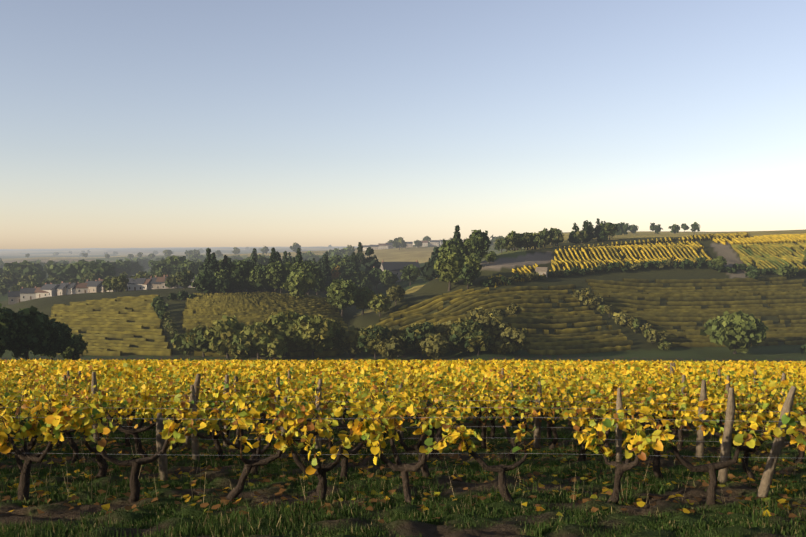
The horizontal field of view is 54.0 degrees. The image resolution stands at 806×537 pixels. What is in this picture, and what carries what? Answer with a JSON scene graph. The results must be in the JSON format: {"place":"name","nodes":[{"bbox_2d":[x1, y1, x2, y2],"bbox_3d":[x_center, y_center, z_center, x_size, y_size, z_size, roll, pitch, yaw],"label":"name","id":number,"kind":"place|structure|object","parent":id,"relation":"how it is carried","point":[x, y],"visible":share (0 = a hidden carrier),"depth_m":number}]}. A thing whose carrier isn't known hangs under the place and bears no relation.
{"place":"outdoors","nodes":[
{"label":"outdoors","id":0,"kind":"place"},
{"bbox_2d":[0,229,805,536],"bbox_3d":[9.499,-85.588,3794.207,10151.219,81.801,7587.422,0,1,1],"label":"terrain","id":1,"kind":"structure","parent":0,"point":[419,289],"depth_m":13.48},
{"bbox_2d":[8,290,22,304],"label":"house","id":2,"kind":"structure","parent":1,"relation":"on","point":[13,297],"depth_m":479.60},
{"bbox_2d":[19,287,35,300],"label":"house","id":3,"kind":"structure","parent":1,"relation":"on","point":[26,294],"depth_m":480.09},
{"bbox_2d":[34,286,48,298],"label":"house","id":4,"kind":"structure","parent":1,"relation":"on","point":[40,293],"depth_m":480.14},
{"bbox_2d":[39,283,57,296],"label":"house","id":5,"kind":"structure","parent":1,"relation":"on","point":[50,288],"depth_m":479.80},
{"bbox_2d":[50,283,67,295],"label":"house","id":6,"kind":"structure","parent":1,"relation":"on","point":[60,289],"depth_m":479.17},
{"bbox_2d":[61,281,76,294],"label":"house","id":7,"kind":"structure","parent":1,"relation":"on","point":[72,285],"depth_m":479.55},
{"bbox_2d":[68,282,75,294],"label":"house","id":8,"kind":"structure","parent":1,"relation":"on","point":[74,289],"depth_m":478.94},
{"bbox_2d":[76,282,87,293],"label":"house","id":9,"kind":"structure","parent":1,"relation":"on","point":[81,288],"depth_m":479.69},
{"bbox_2d":[85,279,101,292],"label":"house","id":10,"kind":"structure","parent":1,"relation":"on","point":[93,286],"depth_m":479.09},
{"bbox_2d":[95,280,104,291],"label":"house","id":11,"kind":"structure","parent":1,"relation":"on","point":[102,289],"depth_m":477.95},
{"bbox_2d":[126,278,145,290],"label":"house","id":12,"kind":"structure","parent":1,"relation":"on","point":[136,283],"depth_m":478.79},
{"bbox_2d":[143,279,150,289],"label":"house","id":13,"kind":"structure","parent":1,"relation":"on","point":[146,285],"depth_m":478.02},
{"bbox_2d":[136,277,160,289],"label":"house","id":14,"kind":"structure","parent":1,"relation":"on","point":[154,285],"depth_m":478.57},
{"bbox_2d":[149,276,164,288],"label":"house","id":15,"kind":"structure","parent":1,"relation":"on","point":[153,280],"depth_m":478.68},
{"bbox_2d":[155,276,164,281],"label":"house","id":16,"kind":"structure","parent":1,"relation":"on","point":[160,279],"depth_m":480.40},
{"bbox_2d":[369,244,378,249],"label":"house","id":17,"kind":"structure","parent":1,"relation":"on","point":[375,247],"depth_m":1354.86},
{"bbox_2d":[378,243,387,248],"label":"house","id":18,"kind":"structure","parent":1,"relation":"on","point":[382,245],"depth_m":1338.65},
{"bbox_2d":[386,243,394,248],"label":"house","id":19,"kind":"structure","parent":1,"relation":"on","point":[390,246],"depth_m":1342.22},
{"bbox_2d":[379,260,420,281],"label":"house","id":20,"kind":"structure","parent":1,"relation":"on","point":[394,267],"depth_m":495.71},
{"bbox_2d":[0,358,805,504],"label":"vine rows","id":21,"kind":"object","parent":1,"relation":"on","point":[152,382],"visible":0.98,"depth_m":14.35},
{"bbox_2d":[0,218,805,360],"bbox_3d":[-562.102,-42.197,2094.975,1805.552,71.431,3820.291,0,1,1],"label":"trees","id":22,"kind":"object","parent":1,"relation":"on","point":[345,277],"visible":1,"depth_m":352.29},
{"bbox_2d":[0,423,805,536],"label":"grass tufts","id":23,"kind":"object","parent":1,"relation":"on","point":[431,512],"visible":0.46,"depth_m":9.79},
{"bbox_2d":[0,363,805,499],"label":"trellis posts","id":24,"kind":"object","parent":1,"relation":"on","point":[768,472],"visible":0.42,"depth_m":12.85},
{"bbox_2d":[406,242,412,247],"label":"house","id":25,"kind":"structure","parent":1,"relation":"on","point":[409,244],"depth_m":1330.83},
{"bbox_2d":[416,241,427,246],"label":"house","id":26,"kind":"structure","parent":1,"relation":"on","point":[424,243],"depth_m":1295.61},
{"bbox_2d":[49,232,805,356],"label":"vine rows","id":27,"kind":"object","parent":1,"relation":"on","point":[101,322],"visible":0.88,"depth_m":352.79},
{"bbox_2d":[430,240,439,246],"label":"house","id":28,"kind":"structure","parent":1,"relation":"on","point":[434,242],"depth_m":1278.44},
{"bbox_2d":[535,267,547,276],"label":"hut","id":29,"kind":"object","parent":1,"relation":"on","point":[541,270],"depth_m":381.51},
{"bbox_2d":[0,0,805,248],"label":"sky","id":30,"kind":"structure","parent":0,"point":[124,123]}
]}

